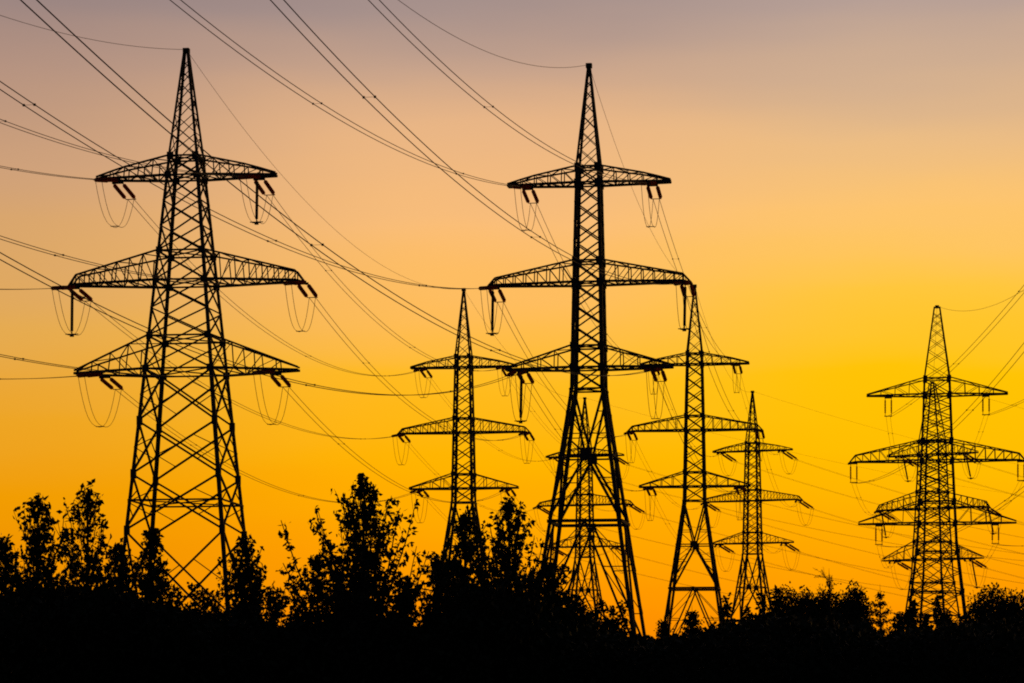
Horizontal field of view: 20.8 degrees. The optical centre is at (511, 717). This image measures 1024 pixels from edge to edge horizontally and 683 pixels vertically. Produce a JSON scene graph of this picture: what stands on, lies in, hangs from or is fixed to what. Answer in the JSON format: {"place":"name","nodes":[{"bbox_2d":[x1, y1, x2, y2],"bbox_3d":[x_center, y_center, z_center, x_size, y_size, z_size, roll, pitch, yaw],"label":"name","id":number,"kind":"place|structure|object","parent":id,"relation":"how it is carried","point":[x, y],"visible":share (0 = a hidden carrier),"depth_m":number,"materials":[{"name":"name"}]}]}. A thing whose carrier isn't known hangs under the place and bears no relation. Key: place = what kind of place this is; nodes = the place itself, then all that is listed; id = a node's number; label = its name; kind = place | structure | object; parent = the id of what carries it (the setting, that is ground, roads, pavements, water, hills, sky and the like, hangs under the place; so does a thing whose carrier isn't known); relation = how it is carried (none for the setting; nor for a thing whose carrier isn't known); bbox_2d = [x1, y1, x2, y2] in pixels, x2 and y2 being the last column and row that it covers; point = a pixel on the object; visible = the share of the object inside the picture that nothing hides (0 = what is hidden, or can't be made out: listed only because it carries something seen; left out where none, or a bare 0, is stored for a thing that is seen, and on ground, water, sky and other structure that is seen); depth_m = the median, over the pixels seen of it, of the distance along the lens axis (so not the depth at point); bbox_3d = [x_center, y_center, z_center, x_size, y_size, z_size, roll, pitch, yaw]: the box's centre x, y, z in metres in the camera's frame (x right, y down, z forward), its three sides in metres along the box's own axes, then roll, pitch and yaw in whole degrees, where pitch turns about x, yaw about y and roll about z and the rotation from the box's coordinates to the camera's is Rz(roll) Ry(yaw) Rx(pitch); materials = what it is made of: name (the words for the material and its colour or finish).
{"place":"outdoors","nodes":[
{"label":"outdoors","id":0,"kind":"place"},
{"bbox_2d":[0,0,1023,638],"label":"sky","id":1,"kind":"structure","parent":0,"point":[841,172],"materials":[{"name":"orange"}]},
{"bbox_3d":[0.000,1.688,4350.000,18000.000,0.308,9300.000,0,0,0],"label":"ground","id":2,"kind":"structure","parent":0,"visible":0},
{"bbox_2d":[0,534,24,672],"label":"poplar tree","id":3,"kind":"object","parent":2,"relation":"on","point":[8,548],"visible":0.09,"depth_m":60.91,"materials":[{"name":"black plant"}]},
{"bbox_2d":[0,560,56,682],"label":"shrub","id":4,"kind":"object","parent":2,"relation":"on","point":[16,577],"visible":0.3,"depth_m":58.65,"materials":[{"name":"black plant"}]},
{"bbox_2d":[0,493,80,677],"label":"poplar tree","id":5,"kind":"object","parent":2,"relation":"on","point":[35,558],"visible":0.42,"depth_m":59.88,"materials":[{"name":"black plant"}]},
{"bbox_2d":[15,574,97,682],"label":"shrub","id":6,"kind":"object","parent":2,"relation":"on","point":[44,664],"visible":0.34,"depth_m":57.78,"materials":[{"name":"black plant"}]},
{"bbox_2d":[23,479,139,619],"bbox_3d":[-9.725,-1.814,62.067,3.002,7.033,2.460,0,0,-2],"label":"poplar tree","id":7,"kind":"object","parent":2,"relation":"on","point":[88,513],"visible":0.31,"depth_m":61.95,"materials":[{"name":"black plant"}]},
{"bbox_2d":[66,542,161,682],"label":"shrub","id":8,"kind":"object","parent":2,"relation":"on","point":[127,661],"visible":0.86,"depth_m":56.71,"materials":[{"name":"black plant"}]},
{"bbox_2d":[66,538,164,682],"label":"poplar tree","id":9,"kind":"object","parent":2,"relation":"on","point":[124,580],"visible":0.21,"depth_m":57.91,"materials":[{"name":"black plant"}]},
{"bbox_2d":[131,528,180,671],"bbox_3d":[-7.641,-1.170,58.975,1.694,5.745,1.473,0,0,-28],"label":"poplar tree","id":10,"kind":"object","parent":2,"relation":"on","point":[149,553],"visible":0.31,"depth_m":58.96,"materials":[{"name":"black plant"}]},
{"bbox_2d":[140,580,217,682],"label":"shrub","id":11,"kind":"object","parent":2,"relation":"on","point":[169,600],"visible":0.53,"depth_m":57.76,"materials":[{"name":"black plant"}]},
{"bbox_2d":[51,48,317,612],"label":"transmission pylon","id":12,"kind":"object","parent":2,"relation":"on","point":[175,181],"visible":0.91,"depth_m":189.49,"materials":[{"name":"metal"}]},
{"bbox_2d":[0,288,55,289],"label":"power line","id":13,"kind":"object","parent":12,"relation":"attached to","point":[24,289],"visible":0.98,"depth_m":180.78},
{"bbox_2d":[0,376,77,379],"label":"power line","id":14,"kind":"object","parent":12,"relation":"attached to","point":[50,377],"visible":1,"depth_m":181.30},
{"bbox_2d":[0,166,101,179],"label":"power line","id":15,"kind":"object","parent":12,"relation":"attached to","point":[18,169],"visible":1,"depth_m":177.68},
{"bbox_2d":[0,15,185,49],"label":"earth wire","id":16,"kind":"object","parent":12,"relation":"attached to","point":[92,39],"visible":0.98,"depth_m":171.27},
{"bbox_2d":[0,119,245,176],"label":"power line","id":17,"kind":"object","parent":12,"relation":"attached to","point":[112,155],"visible":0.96,"depth_m":159.83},
{"bbox_2d":[0,354,256,376],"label":"power line","id":18,"kind":"object","parent":12,"relation":"attached to","point":[14,358],"visible":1,"depth_m":155.49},
{"bbox_2d":[1,236,291,284],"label":"power line","id":19,"kind":"object","parent":12,"relation":"attached to","point":[131,271],"visible":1,"depth_m":153.42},
{"bbox_2d":[128,200,417,375],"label":"power line","id":20,"kind":"object","parent":12,"relation":"attached to","point":[259,323],"visible":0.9,"depth_m":233.89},
{"bbox_2d":[190,55,443,288],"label":"earth wire","id":21,"kind":"object","parent":12,"relation":"attached to","point":[288,182],"visible":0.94,"depth_m":216.52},
{"bbox_2d":[285,387,503,502],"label":"power line","id":22,"kind":"object","parent":12,"relation":"attached to","point":[373,467],"visible":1,"depth_m":224.55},
{"bbox_2d":[181,582,225,682],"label":"shrub","id":23,"kind":"object","parent":2,"relation":"on","point":[196,603],"visible":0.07,"depth_m":62.90,"materials":[{"name":"black plant"}]},
{"bbox_2d":[199,532,294,682],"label":"poplar tree","id":24,"kind":"object","parent":2,"relation":"on","point":[249,595],"visible":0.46,"depth_m":59.89,"materials":[{"name":"black plant"}]},
{"bbox_2d":[233,587,300,682],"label":"tree","id":25,"kind":"object","parent":2,"relation":"on","point":[273,604],"visible":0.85,"depth_m":56.91,"materials":[{"name":"black plant"}]},
{"bbox_2d":[280,576,322,682],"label":"shrub","id":26,"kind":"object","parent":2,"relation":"on","point":[298,619],"visible":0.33,"depth_m":57.90,"materials":[{"name":"black plant"}]},
{"bbox_2d":[289,551,333,629],"bbox_3d":[-4.227,-1.024,60.912,1.896,5.454,1.629,0,0,44],"label":"poplar tree","id":27,"kind":"object","parent":2,"relation":"on","point":[314,563],"visible":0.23,"depth_m":60.94,"materials":[{"name":"black plant"}]},
{"bbox_2d":[301,567,379,682],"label":"shrub","id":28,"kind":"object","parent":2,"relation":"on","point":[336,614],"visible":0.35,"depth_m":57.66,"materials":[{"name":"black plant"}]},
{"bbox_2d":[275,473,468,656],"bbox_3d":[-3.326,-1.796,59.834,3.756,6.996,3.942,0,0,34],"label":"poplar tree","id":29,"kind":"object","parent":2,"relation":"on","point":[363,556],"visible":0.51,"depth_m":59.65,"materials":[{"name":"black plant"}]},
{"bbox_2d":[336,566,426,682],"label":"shrub","id":30,"kind":"object","parent":2,"relation":"on","point":[365,602],"visible":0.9,"depth_m":56.77,"materials":[{"name":"black plant"}]},
{"bbox_2d":[379,575,435,682],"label":"poplar tree","id":31,"kind":"object","parent":2,"relation":"on","point":[406,595],"visible":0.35,"depth_m":57.88,"materials":[{"name":"black plant"}]},
{"bbox_2d":[410,550,447,657],"bbox_3d":[-1.588,-0.991,60.753,2.146,5.387,2.215,0,0,-3],"label":"poplar tree","id":32,"kind":"object","parent":2,"relation":"on","point":[435,563],"visible":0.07,"depth_m":60.95,"materials":[{"name":"black plant"}]},
{"bbox_2d":[413,553,478,682],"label":"shrub","id":33,"kind":"object","parent":2,"relation":"on","point":[451,567],"visible":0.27,"depth_m":57.83,"materials":[{"name":"black plant"}]},
{"bbox_2d":[391,289,534,595],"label":"transmission pylon","id":34,"kind":"object","parent":2,"relation":"on","point":[471,433],"visible":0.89,"depth_m":299.67,"materials":[{"name":"metal"}]},
{"bbox_2d":[86,302,395,438],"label":"power line","id":35,"kind":"object","parent":34,"relation":"attached to","point":[223,395],"visible":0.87,"depth_m":231.75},
{"bbox_2d":[116,390,410,502],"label":"power line","id":36,"kind":"object","parent":34,"relation":"attached to","point":[240,470],"visible":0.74,"depth_m":227.22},
{"bbox_2d":[267,195,498,370],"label":"power line","id":37,"kind":"object","parent":34,"relation":"attached to","point":[368,309],"visible":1,"depth_m":224.52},
{"bbox_2d":[310,298,522,440],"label":"power line","id":38,"kind":"object","parent":34,"relation":"attached to","point":[396,390],"visible":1,"depth_m":222.41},
{"bbox_2d":[417,505,515,680],"bbox_3d":[-0.928,-1.443,59.935,2.404,6.291,2.466,0,0,-9],"label":"poplar tree","id":39,"kind":"object","parent":2,"relation":"on","point":[464,520],"visible":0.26,"depth_m":59.79,"materials":[{"name":"black plant"}]},
{"bbox_2d":[442,541,537,682],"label":"shrub","id":40,"kind":"object","parent":2,"relation":"on","point":[483,658],"visible":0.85,"depth_m":56.68,"materials":[{"name":"black plant"}]},
{"bbox_2d":[469,497,545,597],"bbox_3d":[0.007,-1.613,61.923,2.419,6.633,2.312,0,0,6],"label":"poplar tree","id":41,"kind":"object","parent":2,"relation":"on","point":[513,556],"visible":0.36,"depth_m":61.87,"materials":[{"name":"black plant"}]},
{"bbox_2d":[0,574,1023,682],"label":"undergrowth","id":42,"kind":"object","parent":2,"relation":"on","point":[792,647],"visible":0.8,"depth_m":56.77,"materials":[{"name":"black plant"}]},
{"bbox_2d":[485,569,571,682],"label":"shrub","id":43,"kind":"object","parent":2,"relation":"on","point":[532,583],"visible":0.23,"depth_m":57.74,"materials":[{"name":"black plant"}]},
{"bbox_2d":[525,557,597,679],"bbox_3d":[1.000,-0.856,59.054,1.979,5.117,2.025,0,0,22],"label":"poplar tree","id":44,"kind":"object","parent":2,"relation":"on","point":[547,573],"visible":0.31,"depth_m":58.84,"materials":[{"name":"black plant"}]},
{"bbox_2d":[546,563,597,682],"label":"shrub","id":45,"kind":"object","parent":2,"relation":"on","point":[569,608],"visible":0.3,"depth_m":58.89,"materials":[{"name":"black plant"}]},
{"bbox_2d":[479,63,695,636],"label":"transmission pylon","id":46,"kind":"object","parent":2,"relation":"on","point":[575,349],"visible":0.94,"depth_m":196.53,"materials":[{"name":"metal"}]},
{"bbox_2d":[0,81,486,288],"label":"power line","id":47,"kind":"object","parent":46,"relation":"attached to","point":[34,104],"visible":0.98,"depth_m":129.26,"materials":[{"name":"metal"}]},
{"bbox_2d":[0,252,514,395],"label":"power line","id":48,"kind":"object","parent":46,"relation":"attached to","point":[215,355],"visible":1,"depth_m":124.78,"materials":[{"name":"metal"}]},
{"bbox_2d":[20,0,652,375],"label":"power line","id":49,"kind":"object","parent":46,"relation":"attached to","point":[322,244],"visible":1,"depth_m":99.45,"materials":[{"name":"metal"}]},
{"bbox_2d":[170,0,520,186],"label":"power line","id":50,"kind":"object","parent":46,"relation":"attached to","point":[321,102],"visible":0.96,"depth_m":142.30,"materials":[{"name":"metal"}]},
{"bbox_2d":[270,0,682,284],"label":"power line","id":51,"kind":"object","parent":46,"relation":"attached to","point":[363,97],"visible":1,"depth_m":115.55,"materials":[{"name":"metal"}]},
{"bbox_2d":[398,0,588,67],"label":"earth wire","id":52,"kind":"object","parent":46,"relation":"attached to","point":[486,51],"visible":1,"depth_m":162.16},
{"bbox_2d":[368,0,644,182],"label":"power line","id":53,"kind":"object","parent":46,"relation":"attached to","point":[486,101],"visible":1,"depth_m":139.24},
{"bbox_2d":[498,304,628,436],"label":"power line","id":54,"kind":"object","parent":46,"relation":"attached to","point":[542,372],"visible":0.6,"depth_m":223.42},
{"bbox_2d":[592,75,680,275],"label":"earth wire","id":55,"kind":"object","parent":46,"relation":"attached to","point":[626,174],"visible":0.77,"depth_m":221.44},
{"bbox_2d":[653,199,734,363],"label":"power line","id":56,"kind":"object","parent":46,"relation":"attached to","point":[685,278],"visible":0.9,"depth_m":219.18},
{"bbox_2d":[658,382,738,491],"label":"power line","id":57,"kind":"object","parent":46,"relation":"attached to","point":[688,441],"visible":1,"depth_m":222.31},
{"bbox_2d":[687,299,759,431],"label":"power line","id":58,"kind":"object","parent":46,"relation":"attached to","point":[714,367],"visible":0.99,"depth_m":222.71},
{"bbox_2d":[533,397,644,622],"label":"transmission pylon","id":59,"kind":"object","parent":2,"relation":"on","point":[588,589],"visible":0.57,"depth_m":401.65,"materials":[{"name":"metal"}]},
{"bbox_2d":[409,447,534,511],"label":"power line","id":60,"kind":"object","parent":59,"relation":"attached to","point":[460,492],"visible":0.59,"depth_m":338.76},
{"bbox_2d":[427,378,551,461],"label":"power line","id":61,"kind":"object","parent":59,"relation":"attached to","point":[480,434],"visible":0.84,"depth_m":344.26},
{"bbox_2d":[512,377,576,453],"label":"power line","id":62,"kind":"object","parent":59,"relation":"attached to","point":[538,416],"visible":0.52,"depth_m":321.98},
{"bbox_2d":[516,498,612,555],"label":"power line","id":63,"kind":"object","parent":59,"relation":"attached to","point":[562,546],"visible":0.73,"depth_m":342.02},
{"bbox_2d":[530,442,605,510],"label":"power line","id":64,"kind":"object","parent":59,"relation":"attached to","point":[568,487],"visible":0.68,"depth_m":332.01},
{"bbox_2d":[572,557,934,626],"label":"power line","id":65,"kind":"object","parent":59,"relation":"attached to","point":[678,583],"visible":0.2,"depth_m":422.36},
{"bbox_2d":[563,518,979,597],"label":"power line","id":66,"kind":"object","parent":59,"relation":"attached to","point":[769,566],"visible":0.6,"depth_m":446.32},
{"bbox_2d":[634,556,930,618],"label":"power line","id":67,"kind":"object","parent":59,"relation":"attached to","point":[728,579],"visible":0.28,"depth_m":415.92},
{"bbox_2d":[570,467,1022,560],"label":"power line","id":68,"kind":"object","parent":59,"relation":"attached to","point":[804,526],"visible":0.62,"depth_m":450.25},
{"bbox_2d":[587,398,1022,495],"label":"earth wire","id":69,"kind":"object","parent":59,"relation":"attached to","point":[810,456],"visible":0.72,"depth_m":447.56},
{"bbox_2d":[628,465,1017,553],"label":"power line","id":70,"kind":"object","parent":59,"relation":"attached to","point":[816,516],"visible":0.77,"depth_m":436.75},
{"bbox_2d":[646,513,1018,592],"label":"power line","id":71,"kind":"object","parent":59,"relation":"attached to","point":[808,555],"visible":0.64,"depth_m":432.85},
{"bbox_2d":[570,589,611,633],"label":"shrub","id":72,"kind":"object","parent":2,"relation":"on","point":[596,613],"visible":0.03,"depth_m":69.79,"materials":[{"name":"black plant"}]},
{"bbox_2d":[605,600,631,636],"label":"shrub","id":73,"kind":"object","parent":2,"relation":"on","point":[616,623],"visible":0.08,"depth_m":72.01,"materials":[{"name":"black plant"}]},
{"bbox_2d":[653,617,673,638],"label":"conifer sapling","id":74,"kind":"object","parent":2,"relation":"on","point":[664,626],"visible":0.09,"depth_m":111.87,"materials":[{"name":"black plant"}]},
{"bbox_2d":[679,610,704,635],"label":"conifer sapling","id":75,"kind":"object","parent":2,"relation":"on","point":[692,621],"visible":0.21,"depth_m":109.84,"materials":[{"name":"black plant"}]},
{"bbox_2d":[624,284,764,635],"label":"transmission pylon","id":76,"kind":"object","parent":2,"relation":"on","point":[703,430],"visible":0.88,"depth_m":296.74,"materials":[{"name":"metal"}]},
{"bbox_2d":[531,205,643,364],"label":"power line","id":77,"kind":"object","parent":76,"relation":"attached to","point":[568,271],"visible":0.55,"depth_m":215.86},
{"bbox_2d":[526,384,648,490],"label":"power line","id":78,"kind":"object","parent":76,"relation":"attached to","point":[562,431],"visible":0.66,"depth_m":218.05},
{"bbox_2d":[737,376,780,454],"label":"power line","id":79,"kind":"object","parent":76,"relation":"attached to","point":[753,418],"visible":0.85,"depth_m":320.97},
{"bbox_2d":[740,496,783,552],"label":"power line","id":80,"kind":"object","parent":76,"relation":"attached to","point":[755,528],"visible":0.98,"depth_m":320.80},
{"bbox_2d":[759,440,797,506],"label":"power line","id":81,"kind":"object","parent":76,"relation":"attached to","point":[772,473],"visible":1,"depth_m":318.69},
{"bbox_2d":[714,592,752,627],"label":"shrub","id":82,"kind":"object","parent":2,"relation":"on","point":[727,607],"visible":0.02,"depth_m":89.87,"materials":[{"name":"black plant"}]},
{"bbox_2d":[700,391,813,621],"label":"transmission pylon","id":83,"kind":"object","parent":2,"relation":"on","point":[757,500],"visible":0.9,"depth_m":393.73,"materials":[{"name":"metal"}]},
{"bbox_2d":[632,441,700,509],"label":"power line","id":84,"kind":"object","parent":83,"relation":"attached to","point":[658,482],"visible":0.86,"depth_m":324.53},
{"bbox_2d":[657,375,720,456],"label":"power line","id":85,"kind":"object","parent":83,"relation":"attached to","point":[680,425],"visible":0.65,"depth_m":327.67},
{"bbox_2d":[735,553,960,607],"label":"power line","id":86,"kind":"object","parent":83,"relation":"attached to","point":[837,580],"visible":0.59,"depth_m":417.18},
{"bbox_2d":[721,512,1023,583],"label":"power line","id":87,"kind":"object","parent":83,"relation":"attached to","point":[868,552],"visible":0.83,"depth_m":424.40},
{"bbox_2d":[739,463,1023,537],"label":"power line","id":88,"kind":"object","parent":83,"relation":"attached to","point":[872,502],"visible":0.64,"depth_m":419.37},
{"bbox_2d":[756,392,1018,464],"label":"earth wire","id":89,"kind":"object","parent":83,"relation":"attached to","point":[865,425],"visible":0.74,"depth_m":413.98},
{"bbox_2d":[799,552,977,597],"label":"power line","id":90,"kind":"object","parent":83,"relation":"attached to","point":[874,573],"visible":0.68,"depth_m":407.56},
{"bbox_2d":[796,460,1020,524],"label":"power line","id":91,"kind":"object","parent":83,"relation":"attached to","point":[880,486],"visible":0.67,"depth_m":407.73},
{"bbox_2d":[815,509,1022,565],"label":"power line","id":92,"kind":"object","parent":83,"relation":"attached to","point":[920,540],"visible":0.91,"depth_m":411.30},
{"bbox_2d":[754,585,784,617],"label":"shrub","id":93,"kind":"object","parent":2,"relation":"on","point":[776,605],"visible":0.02,"depth_m":92.12,"materials":[{"name":"black plant"}]},
{"bbox_2d":[769,581,814,619],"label":"round tree","id":94,"kind":"object","parent":2,"relation":"on","point":[793,603],"visible":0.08,"depth_m":139.60,"materials":[{"name":"black plant"}]},
{"bbox_2d":[795,585,827,619],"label":"round tree","id":95,"kind":"object","parent":2,"relation":"on","point":[807,597],"visible":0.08,"depth_m":140.77,"materials":[{"name":"black plant"}]},
{"bbox_2d":[807,568,845,623],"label":"bare tree","id":96,"kind":"object","parent":2,"relation":"on","point":[829,598],"visible":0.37,"depth_m":137.97,"materials":[{"name":"black plant"}]},
{"bbox_2d":[813,581,851,623],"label":"round tree","id":97,"kind":"object","parent":2,"relation":"on","point":[841,610],"visible":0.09,"depth_m":140.75,"materials":[{"name":"black plant"}]},
{"bbox_2d":[840,578,874,627],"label":"round tree","id":98,"kind":"object","parent":2,"relation":"on","point":[857,605],"visible":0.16,"depth_m":141.72,"materials":[{"name":"black plant"}]},
{"bbox_2d":[867,591,893,636],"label":"conifer sapling","id":99,"kind":"object","parent":2,"relation":"on","point":[878,622],"visible":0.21,"depth_m":119.94,"materials":[{"name":"black plant"}]},
{"bbox_2d":[887,597,919,630],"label":"shrub","id":100,"kind":"object","parent":2,"relation":"on","point":[909,616],"visible":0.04,"depth_m":89.75,"materials":[{"name":"black plant"}]},
{"bbox_2d":[848,305,1023,631],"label":"transmission pylon","id":101,"kind":"object","parent":2,"relation":"on","point":[951,462],"visible":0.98,"depth_m":299.21,"materials":[{"name":"metal"}]},
{"bbox_2d":[860,343,1023,482],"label":"power line","id":102,"kind":"object","parent":101,"relation":"attached to","point":[955,421],"visible":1,"depth_m":205.97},
{"bbox_2d":[877,486,1023,546],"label":"power line","id":103,"kind":"object","parent":101,"relation":"attached to","point":[963,526],"visible":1,"depth_m":225.06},
{"bbox_2d":[887,285,1023,416],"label":"power line","id":104,"kind":"object","parent":101,"relation":"attached to","point":[962,354],"visible":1,"depth_m":231.00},
{"bbox_2d":[874,381,1001,624],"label":"transmission pylon","id":105,"kind":"object","parent":2,"relation":"on","point":[925,511],"visible":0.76,"depth_m":367.64,"materials":[{"name":"metal"}]},
{"bbox_2d":[896,521,1023,553],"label":"power line","id":106,"kind":"object","parent":105,"relation":"attached to","point":[978,542],"visible":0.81,"depth_m":387.60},
{"bbox_2d":[918,467,1023,497],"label":"power line","id":107,"kind":"object","parent":105,"relation":"attached to","point":[976,484],"visible":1,"depth_m":382.07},
{"bbox_2d":[916,591,977,631],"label":"shrub","id":108,"kind":"object","parent":2,"relation":"on","point":[937,612],"visible":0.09,"depth_m":92.12,"materials":[{"name":"black plant"}]},
{"bbox_2d":[958,582,1023,623],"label":"round tree","id":109,"kind":"object","parent":2,"relation":"on","point":[1000,607],"visible":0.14,"depth_m":129.48,"materials":[{"name":"black plant"}]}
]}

